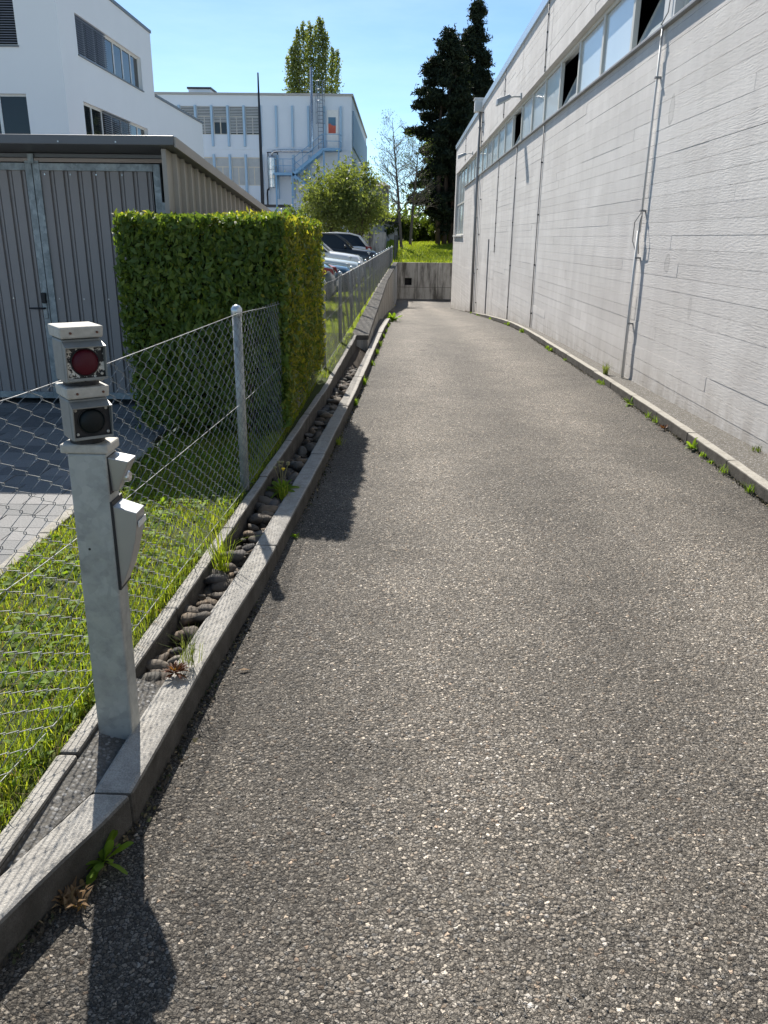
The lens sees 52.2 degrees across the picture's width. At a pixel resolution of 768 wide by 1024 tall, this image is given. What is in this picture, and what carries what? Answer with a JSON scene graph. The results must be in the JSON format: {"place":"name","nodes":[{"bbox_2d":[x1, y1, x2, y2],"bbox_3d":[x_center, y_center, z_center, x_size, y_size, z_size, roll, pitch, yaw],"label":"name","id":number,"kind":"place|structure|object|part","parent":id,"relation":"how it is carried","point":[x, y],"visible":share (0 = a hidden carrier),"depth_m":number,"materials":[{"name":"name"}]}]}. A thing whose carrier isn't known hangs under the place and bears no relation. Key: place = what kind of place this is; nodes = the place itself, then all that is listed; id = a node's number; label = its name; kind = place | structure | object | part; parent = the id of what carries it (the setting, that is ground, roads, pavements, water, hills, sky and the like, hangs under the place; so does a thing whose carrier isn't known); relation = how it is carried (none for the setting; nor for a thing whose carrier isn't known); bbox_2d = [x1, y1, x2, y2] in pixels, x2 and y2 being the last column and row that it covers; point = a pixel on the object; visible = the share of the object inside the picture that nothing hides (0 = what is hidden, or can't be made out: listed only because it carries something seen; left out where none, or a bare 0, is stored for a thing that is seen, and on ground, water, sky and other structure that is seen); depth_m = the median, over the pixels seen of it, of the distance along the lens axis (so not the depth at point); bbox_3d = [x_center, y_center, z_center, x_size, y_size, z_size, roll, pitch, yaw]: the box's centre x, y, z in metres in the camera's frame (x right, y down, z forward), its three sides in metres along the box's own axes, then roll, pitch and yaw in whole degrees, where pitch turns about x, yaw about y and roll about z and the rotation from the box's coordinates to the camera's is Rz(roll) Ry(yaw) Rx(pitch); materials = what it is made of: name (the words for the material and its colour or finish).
{"place":"outdoors","nodes":[
{"label":"outdoors","id":0,"kind":"place"},
{"bbox_2d":[0,398,179,564],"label":"paver yard","id":1,"kind":"structure","parent":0,"point":[19,417],"depth_m":5.80,"materials":[{"name":"stone"}]},
{"bbox_2d":[0,134,270,399],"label":"metal shed","id":2,"kind":"structure","parent":1,"relation":"on","point":[63,198],"depth_m":7.16,"materials":[{"name":"metal"}]},
{"bbox_2d":[0,333,353,832],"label":"lawn","id":3,"kind":"structure","parent":0,"point":[321,382],"depth_m":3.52,"materials":[{"name":"green plant"}]},
{"bbox_2d":[0,246,392,781],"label":"chain link fence","id":4,"kind":"object","parent":3,"relation":"on","point":[385,262],"visible":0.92,"depth_m":4.08,"materials":[{"name":"metal"}]},
{"bbox_2d":[111,206,326,434],"bbox_3d":[-1.339,-1.865,7.337,1.432,1.810,2.935,1,19,1],"label":"laurel hedge","id":5,"kind":"object","parent":3,"relation":"on","point":[181,273],"visible":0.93,"depth_m":6.02,"materials":[{"name":"green plant"}]},
{"bbox_2d":[139,346,365,685],"bbox_3d":[-0.568,-1.037,8.049,0.280,0.324,10.992,1,19,2],"label":"stone bed","id":6,"kind":"object","parent":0,"point":[218,583],"visible":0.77,"depth_m":4.36,"materials":[{"name":"stone"}]},
{"bbox_2d":[161,660,189,679],"bbox_3d":[-0.763,0.572,2.870,0.102,0.055,0.104,-2,20,-8],"label":"weed","id":7,"kind":"object","parent":6,"relation":"in","point":[178,667],"visible":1,"depth_m":2.86,"materials":[{"name":"red plant"}]},
{"bbox_2d":[158,623,214,669],"bbox_3d":[-0.726,0.491,2.925,0.228,0.163,0.184,10,21,24],"label":"weed","id":8,"kind":"object","parent":6,"relation":"on","point":[191,653],"visible":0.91,"depth_m":2.93,"materials":[{"name":"green plant"}]},
{"bbox_2d":[181,512,270,572],"bbox_3d":[-0.813,0.146,3.875,0.380,0.285,0.380,-13,24,-34],"label":"grass tuft","id":9,"kind":"object","parent":6,"relation":"on","point":[219,555],"visible":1,"depth_m":3.85,"materials":[{"name":"green plant"}]},
{"bbox_2d":[272,480,290,500],"bbox_3d":[-0.654,-0.146,5.047,0.177,0.127,0.183,1,19,1],"label":"grass tuft","id":10,"kind":"object","parent":6,"relation":"on","point":[282,495],"visible":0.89,"depth_m":5.05,"materials":[{"name":"green plant"}]},
{"bbox_2d":[266,461,299,497],"bbox_3d":[-0.691,-0.237,5.168,0.269,0.230,0.262,1,19,1],"label":"dandelion clump","id":11,"kind":"object","parent":6,"relation":"on","point":[282,481],"visible":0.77,"depth_m":5.17,"materials":[{"name":"green plant"}]},
{"bbox_2d":[154,67,366,230],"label":"office block","id":12,"kind":"structure","parent":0,"point":[301,133],"depth_m":63.60,"materials":[{"name":"paint"}]},
{"bbox_2d":[181,106,193,115],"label":"window","id":13,"kind":"structure","parent":12,"relation":"in","point":[189,109],"depth_m":63.21,"materials":[{"name":"white glass"}]},
{"bbox_2d":[197,106,210,133],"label":"window","id":14,"kind":"structure","parent":12,"relation":"in","point":[203,112],"depth_m":63.39,"materials":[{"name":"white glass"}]},
{"bbox_2d":[204,157,212,164],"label":"window","id":15,"kind":"structure","parent":12,"relation":"in","point":[210,159],"depth_m":64.47,"materials":[{"name":"grey glass"}]},
{"bbox_2d":[213,106,226,134],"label":"window","id":16,"kind":"structure","parent":12,"relation":"in","point":[219,112],"depth_m":63.43,"materials":[{"name":"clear glass"}]},
{"bbox_2d":[216,157,228,177],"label":"window","id":17,"kind":"structure","parent":12,"relation":"in","point":[222,163],"depth_m":64.58,"materials":[{"name":"grey glass"}]},
{"bbox_2d":[229,106,242,134],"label":"window","id":18,"kind":"structure","parent":12,"relation":"in","point":[235,112],"depth_m":63.41,"materials":[{"name":"white glass"}]},
{"bbox_2d":[231,157,244,184],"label":"window","id":19,"kind":"structure","parent":12,"relation":"in","point":[238,164],"depth_m":64.69,"materials":[{"name":"grey glass"}]},
{"bbox_2d":[245,106,258,134],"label":"window","id":20,"kind":"structure","parent":12,"relation":"in","point":[251,113],"depth_m":63.39,"materials":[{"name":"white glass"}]},
{"bbox_2d":[247,158,259,185],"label":"window","id":21,"kind":"structure","parent":12,"relation":"in","point":[253,163],"depth_m":64.69,"materials":[{"name":"glass"}]},
{"bbox_2d":[327,110,338,147],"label":"door","id":22,"kind":"structure","parent":12,"relation":"in","point":[332,115],"depth_m":63.36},
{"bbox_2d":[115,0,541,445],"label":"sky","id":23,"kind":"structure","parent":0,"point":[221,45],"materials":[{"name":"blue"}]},
{"bbox_2d":[312,262,392,377],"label":"verge grass","id":24,"kind":"structure","parent":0,"point":[336,319],"depth_m":15.29,"materials":[{"name":"green plant"}]},
{"bbox_2d":[368,319,384,347],"bbox_3d":[-0.110,-3.957,17.066,0.172,0.270,7.980,1,19,1],"label":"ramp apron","id":25,"kind":"object","parent":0,"point":[380,322],"visible":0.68,"depth_m":16.89,"materials":[{"name":"concrete"}]},
{"bbox_2d":[368,182,390,212],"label":"beige building","id":26,"kind":"structure","parent":0,"point":[382,193],"depth_m":88.18,"materials":[{"name":"clear concrete"}]},
{"bbox_2d":[0,299,767,1023],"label":"driveway","id":27,"kind":"structure","parent":0,"point":[472,413],"depth_m":2.65,"materials":[{"name":"grey asphalt"}]},
{"bbox_2d":[51,876,94,912],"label":"dead leaf litter","id":28,"kind":"object","parent":27,"relation":"on","point":[68,895],"visible":0.98,"depth_m":2.01,"materials":[{"name":"brown plant"}]},
{"bbox_2d":[0,678,160,876],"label":"post footing","id":29,"kind":"object","parent":27,"relation":"on","point":[76,788],"visible":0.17,"depth_m":2.31,"materials":[{"name":"grey concrete"}]},
{"bbox_2d":[47,321,145,739],"bbox_3d":[-0.825,0.106,2.368,0.215,1.317,0.161,-9,21,-25],"label":"signal post","id":30,"kind":"object","parent":29,"relation":"on","point":[109,521],"visible":0.99,"depth_m":2.29,"materials":[{"name":"metal"}]},
{"bbox_2d":[86,829,133,885],"bbox_3d":[-0.761,0.936,2.130,0.136,0.068,0.158,-16,26,-40],"label":"weed","id":31,"kind":"object","parent":27,"relation":"on","point":[98,865],"visible":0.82,"depth_m":2.13,"materials":[{"name":"green plant"}]},
{"bbox_2d":[0,335,356,867],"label":"bed edging","id":32,"kind":"object","parent":27,"relation":"on","point":[190,589],"visible":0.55,"depth_m":3.31,"materials":[{"name":"concrete"}]},
{"bbox_2d":[0,318,389,967],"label":"kerb","id":33,"kind":"structure","parent":27,"relation":"on","point":[48,866],"depth_m":2.51,"materials":[{"name":"concrete"}]},
{"bbox_2d":[335,437,348,445],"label":"grass tuft","id":34,"kind":"object","parent":27,"relation":"on","point":[338,440],"visible":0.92,"depth_m":6.89,"materials":[{"name":"green plant"}]},
{"bbox_2d":[0,319,767,973],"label":"kerb debris","id":35,"kind":"object","parent":27,"relation":"on","point":[126,835],"visible":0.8,"depth_m":2.71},
{"bbox_2d":[386,302,401,321],"bbox_3d":[0.272,-5.539,21.706,0.515,0.526,0.574,15,24,35],"label":"weed","id":36,"kind":"object","parent":27,"relation":"on","point":[392,317],"visible":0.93,"depth_m":21.65,"materials":[{"name":"green plant"}]},
{"bbox_2d":[397,262,451,298],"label":"retaining wall","id":37,"kind":"structure","parent":27,"relation":"on","point":[416,280],"depth_m":53.26,"materials":[{"name":"concrete"}]},
{"bbox_2d":[453,308,767,480],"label":"wall foot strip","id":38,"kind":"object","parent":27,"relation":"on","point":[755,461],"depth_m":7.53,"materials":[{"name":"concrete"}]},
{"bbox_2d":[599,360,609,374],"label":"weed","id":39,"kind":"object","parent":38,"relation":"on","point":[605,372],"visible":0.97,"depth_m":10.60,"materials":[{"name":"green plant"}]},
{"bbox_2d":[750,446,761,452],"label":"weed","id":40,"kind":"object","parent":38,"relation":"on","point":[757,450],"visible":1,"depth_m":6.43,"materials":[{"name":"green plant"}]},
{"bbox_2d":[465,311,767,502],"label":"kerb","id":41,"kind":"structure","parent":27,"relation":"on","point":[740,471],"depth_m":7.63,"materials":[{"name":"concrete"}]},
{"bbox_2d":[624,397,633,406],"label":"weed","id":42,"kind":"object","parent":27,"relation":"on","point":[629,402],"visible":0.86,"depth_m":8.95,"materials":[{"name":"green plant"}]},
{"bbox_2d":[684,437,697,449],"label":"weed","id":43,"kind":"object","parent":27,"relation":"on","point":[690,445],"visible":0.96,"depth_m":6.89,"materials":[{"name":"green plant"}]},
{"bbox_2d":[718,464,728,473],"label":"grass tuft","id":44,"kind":"object","parent":27,"relation":"on","point":[723,471],"visible":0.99,"depth_m":6.13,"materials":[{"name":"green plant"}]},
{"bbox_2d":[739,481,754,492],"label":"grass tuft","id":45,"kind":"object","parent":27,"relation":"on","point":[749,488],"visible":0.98,"depth_m":5.62,"materials":[{"name":"green plant"}]},
{"bbox_2d":[386,239,452,262],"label":"grass bank","id":46,"kind":"structure","parent":0,"point":[387,244],"depth_m":58.30,"materials":[{"name":"green plant"}]},
{"bbox_2d":[394,235,398,259],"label":"fence","id":47,"kind":"object","parent":46,"relation":"on","point":[396,238],"visible":0.73,"depth_m":55.58,"materials":[{"name":"metal"}]},
{"bbox_2d":[384,213,418,240],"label":"shrub","id":48,"kind":"object","parent":46,"relation":"on","point":[405,224],"visible":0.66,"depth_m":70.62,"materials":[{"name":"green plant"}]},
{"bbox_2d":[368,109,440,247],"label":"bare tree","id":49,"kind":"object","parent":46,"relation":"on","point":[397,197],"visible":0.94,"depth_m":60.29,"materials":[{"name":"grey plant"}]},
{"bbox_2d":[383,135,442,245],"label":"bare tree","id":50,"kind":"object","parent":46,"relation":"on","point":[414,202],"visible":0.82,"depth_m":62.44,"materials":[{"name":"grey plant"}]},
{"bbox_2d":[409,214,434,241],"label":"shrub","id":51,"kind":"object","parent":46,"relation":"on","point":[422,227],"visible":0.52,"depth_m":73.35,"materials":[{"name":"green plant"}]},
{"bbox_2d":[426,223,447,241],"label":"shrub","id":52,"kind":"object","parent":46,"relation":"on","point":[431,230],"visible":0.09,"depth_m":71.71,"materials":[{"name":"green plant"}]},
{"bbox_2d":[401,23,478,244],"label":"pine tree","id":53,"kind":"object","parent":46,"relation":"on","point":[441,68],"visible":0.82,"depth_m":63.63,"materials":[{"name":"green plant"}]},
{"bbox_2d":[422,111,473,223],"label":"pine tree","id":54,"kind":"object","parent":46,"relation":"on","point":[452,175],"visible":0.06,"depth_m":65.73,"materials":[{"name":"green plant"}]},
{"bbox_2d":[424,0,495,224],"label":"spruce tree","id":55,"kind":"object","parent":46,"relation":"on","point":[474,38],"visible":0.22,"depth_m":68.44,"materials":[{"name":"green plant"}]},
{"bbox_3d":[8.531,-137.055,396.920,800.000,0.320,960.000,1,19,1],"label":"ground","id":56,"kind":"structure","parent":0,"visible":0},
{"bbox_2d":[0,431,174,580],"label":"yard edging","id":57,"kind":"object","parent":56,"relation":"on","point":[42,533],"visible":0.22,"depth_m":4.30,"materials":[{"name":"concrete"}]},
{"bbox_2d":[0,0,203,157],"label":"white house","id":58,"kind":"structure","parent":56,"relation":"on","point":[75,67],"depth_m":28.28,"materials":[{"name":"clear paint"}]},
{"bbox_2d":[0,0,18,46],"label":"window","id":59,"kind":"structure","parent":58,"relation":"in","point":[8,36],"depth_m":26.45,"materials":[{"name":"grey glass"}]},
{"bbox_2d":[0,94,30,133],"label":"window","id":60,"kind":"structure","parent":58,"relation":"in","point":[14,118],"depth_m":27.39,"materials":[{"name":"clear glass"}]},
{"bbox_2d":[74,14,143,91],"bbox_3d":[-10.915,-18.185,31.307,0.250,1.345,7.510,1,19,1],"label":"window","id":61,"kind":"structure","parent":58,"relation":"in","point":[93,46],"depth_m":30.81,"materials":[{"name":"clear glass"}]},
{"bbox_2d":[83,103,144,134],"bbox_3d":[-10.991,-15.549,32.363,0.160,1.420,7.700,1,19,1],"label":"window","id":62,"kind":"structure","parent":58,"relation":"in","point":[98,122],"depth_m":31.00,"materials":[{"name":"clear glass"}]},
{"bbox_2d":[282,16,343,93],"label":"poplar tree","id":63,"kind":"object","parent":56,"relation":"on","point":[295,69],"visible":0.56,"depth_m":96.52,"materials":[{"name":"green plant"}]},
{"bbox_2d":[347,232,385,259],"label":"garden wall","id":64,"kind":"structure","parent":56,"relation":"on","point":[379,246],"depth_m":60.99,"materials":[{"name":"concrete"}]},
{"bbox_2d":[352,262,397,351],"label":"retaining wall","id":65,"kind":"structure","parent":56,"relation":"on","point":[380,305],"depth_m":20.87,"materials":[{"name":"concrete"}]},
{"bbox_2d":[369,218,398,243],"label":"garden shed","id":66,"kind":"structure","parent":56,"relation":"on","point":[382,229],"depth_m":70.54,"materials":[{"name":"grey paint"}]},
{"bbox_2d":[390,187,434,221],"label":"tree belt","id":67,"kind":"object","parent":56,"relation":"on","point":[421,214],"depth_m":119.92,"materials":[{"name":"green plant"}]},
{"bbox_2d":[451,0,767,454],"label":"concrete hall","id":68,"kind":"structure","parent":56,"relation":"on","point":[611,194],"depth_m":10.07,"materials":[{"name":"concrete"}]},
{"bbox_2d":[456,164,467,234],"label":"window","id":69,"kind":"structure","parent":68,"relation":"in","point":[462,176],"depth_m":40.92,"materials":[{"name":"grey glass"}]},
{"bbox_2d":[458,151,472,158],"bbox_3d":[3.463,-15.151,33.260,0.623,0.290,0.392,1,19,1],"label":"floodlight","id":70,"kind":"object","parent":68,"relation":"attached to","point":[462,155],"visible":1,"depth_m":33.12,"materials":[{"name":"grey metal"}]},
{"bbox_2d":[467,161,470,183],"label":"window","id":71,"kind":"structure","parent":68,"relation":"in","point":[469,164],"depth_m":36.45,"materials":[{"name":"glass"}]},
{"bbox_2d":[470,157,474,180],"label":"window","id":72,"kind":"structure","parent":68,"relation":"in","point":[472,161],"depth_m":34.86,"materials":[{"name":"clear glass"}]},
{"bbox_2d":[474,154,476,177],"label":"window","id":73,"kind":"structure","parent":68,"relation":"in","point":[475,161],"depth_m":33.50,"materials":[{"name":"clear glass"}]},
{"bbox_2d":[479,148,482,173],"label":"window","id":74,"kind":"structure","parent":68,"relation":"in","point":[480,160],"depth_m":31.32,"materials":[{"name":"clear glass"}]},
{"bbox_2d":[482,143,486,171],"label":"window","id":75,"kind":"structure","parent":68,"relation":"in","point":[484,154],"depth_m":29.86,"materials":[{"name":"glass"}]},
{"bbox_2d":[486,137,492,167],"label":"window","id":76,"kind":"structure","parent":68,"relation":"in","point":[489,144],"depth_m":28.19,"materials":[{"name":"glass"}]},
{"bbox_2d":[491,130,498,163],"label":"window","id":77,"kind":"structure","parent":68,"relation":"in","point":[495,137],"depth_m":26.46,"materials":[{"name":"clear glass"}]},
{"bbox_2d":[497,122,505,158],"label":"window","id":78,"kind":"structure","parent":68,"relation":"in","point":[501,136],"depth_m":24.84,"materials":[{"name":"clear glass"}]},
{"bbox_2d":[504,114,512,153],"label":"window","id":79,"kind":"structure","parent":68,"relation":"in","point":[509,123],"depth_m":23.20,"materials":[{"name":"glass"}]},
{"bbox_2d":[496,93,521,105],"bbox_3d":[3.174,-10.465,19.859,0.623,0.290,0.392,1,19,1],"label":"floodlight","id":80,"kind":"object","parent":68,"relation":"attached to","point":[501,100],"visible":1,"depth_m":19.73,"materials":[{"name":"grey metal"}]},
{"bbox_2d":[511,103,522,147],"bbox_3d":[3.824,-10.437,21.354,0.420,1.012,1.750,1,19,1],"label":"window","id":81,"kind":"structure","parent":68,"relation":"in","point":[515,113],"depth_m":22.04,"materials":[{"name":"grey metal"}]},
{"bbox_2d":[520,92,532,140],"bbox_3d":[3.613,-9.863,19.705,0.070,1.012,1.750,1,19,1],"label":"window","id":82,"kind":"structure","parent":68,"relation":"in","point":[527,104],"depth_m":19.86,"materials":[{"name":"clear glass"}]},
{"bbox_2d":[531,78,545,131],"bbox_3d":[3.578,-9.285,18.053,0.070,1.012,1.750,1,19,1],"label":"window","id":83,"kind":"structure","parent":68,"relation":"in","point":[539,93],"depth_m":18.15,"materials":[{"name":"clear glass"}]},
{"bbox_2d":[543,60,561,121],"bbox_3d":[3.542,-8.708,16.402,0.070,1.012,1.750,1,19,1],"label":"window","id":84,"kind":"structure","parent":68,"relation":"in","point":[552,87],"depth_m":16.48,"materials":[{"name":"clear glass"}]},
{"bbox_2d":[558,39,580,108],"bbox_3d":[3.681,-8.127,14.748,0.420,1.012,1.750,1,19,1],"label":"window","id":85,"kind":"structure","parent":68,"relation":"in","point":[573,91],"depth_m":15.38,"materials":[{"name":"grey metal"}]},
{"bbox_2d":[576,11,605,94],"bbox_3d":[3.471,-7.552,13.099,0.070,1.012,1.750,1,19,1],"label":"window","id":86,"kind":"structure","parent":68,"relation":"in","point":[592,41],"depth_m":13.13,"materials":[{"name":"clear glass"}]},
{"bbox_2d":[600,0,634,74],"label":"window","id":87,"kind":"structure","parent":68,"relation":"in","point":[618,25],"depth_m":11.55,"materials":[{"name":"clear glass"}]},
{"bbox_2d":[630,0,664,50],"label":"window","id":88,"kind":"structure","parent":68,"relation":"in","point":[655,22],"depth_m":10.51,"materials":[{"name":"grey metal"}]},
{"bbox_2d":[684,0,691,6],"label":"window","id":89,"kind":"structure","parent":68,"relation":"in","point":[686,2],"depth_m":8.66,"materials":[{"name":"grey metal"}]},
{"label":"parking lot","id":90,"kind":"structure","parent":0,"visible":0},
{"bbox_2d":[257,72,264,205],"bbox_3d":[-6.060,-16.729,38.784,0.230,8.900,0.230,1,19,1],"label":"mast","id":91,"kind":"object","parent":90,"relation":"on","point":[261,163],"visible":0.47,"depth_m":38.36,"materials":[{"name":"metal"}]},
{"bbox_2d":[276,201,324,230],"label":"shrub","id":92,"kind":"object","parent":90,"relation":"on","point":[292,211],"visible":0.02,"depth_m":50.16,"materials":[{"name":"green plant"}]},
{"bbox_2d":[321,263,337,301],"bbox_3d":[-3.154,-5.133,16.922,4.308,1.512,2.020,1,19,1],"label":"parked car","id":93,"kind":"object","parent":90,"relation":"on","point":[331,272],"visible":0.04,"depth_m":16.28,"materials":[{"name":"grey paint"}]},
{"bbox_2d":[323,262,356,291],"bbox_3d":[-2.910,-6.526,20.880,4.411,1.532,2.020,1,19,1],"label":"parked car","id":94,"kind":"object","parent":90,"relation":"on","point":[342,268],"visible":0.08,"depth_m":20.25,"materials":[{"name":"blue paint"}]},
{"bbox_2d":[284,149,399,242],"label":"tree","id":95,"kind":"object","parent":90,"relation":"on","point":[342,201],"visible":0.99,"depth_m":45.52,"materials":[{"name":"green plant"}]},
{"bbox_2d":[320,252,363,276],"bbox_3d":[-2.830,-7.978,25.033,4.513,1.532,2.020,1,19,1],"label":"parked car","id":96,"kind":"object","parent":90,"relation":"on","point":[338,261],"visible":0.1,"depth_m":24.29,"materials":[{"name":"silver paint"}]},
{"bbox_2d":[320,242,363,263],"bbox_3d":[-2.966,-9.396,28.884,4.615,1.582,2.020,1,19,1],"label":"parked car","id":97,"kind":"object","parent":90,"relation":"on","point":[328,251],"visible":0.16,"depth_m":28.10,"materials":[{"name":"white paint"}]},
{"bbox_2d":[325,232,371,249],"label":"parked car","id":98,"kind":"object","parent":90,"relation":"on","point":[355,241],"visible":0.16,"depth_m":41.44,"materials":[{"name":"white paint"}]},
{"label":"windows","id":99,"kind":"part","parent":98,"relation":"part of","materials":[{"name":"black glass"}]},
{"bbox_2d":[320,232,378,264],"bbox_3d":[-2.496,-12.201,36.688,4.717,1.692,2.020,1,19,1],"label":"parked car","id":100,"kind":"object","parent":90,"relation":"on","point":[335,242],"visible":0.26,"depth_m":35.88,"materials":[{"name":"black paint"}]},
{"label":"windows","id":101,"kind":"part","parent":100,"relation":"part of","materials":[{"name":"black glass"}]}
]}

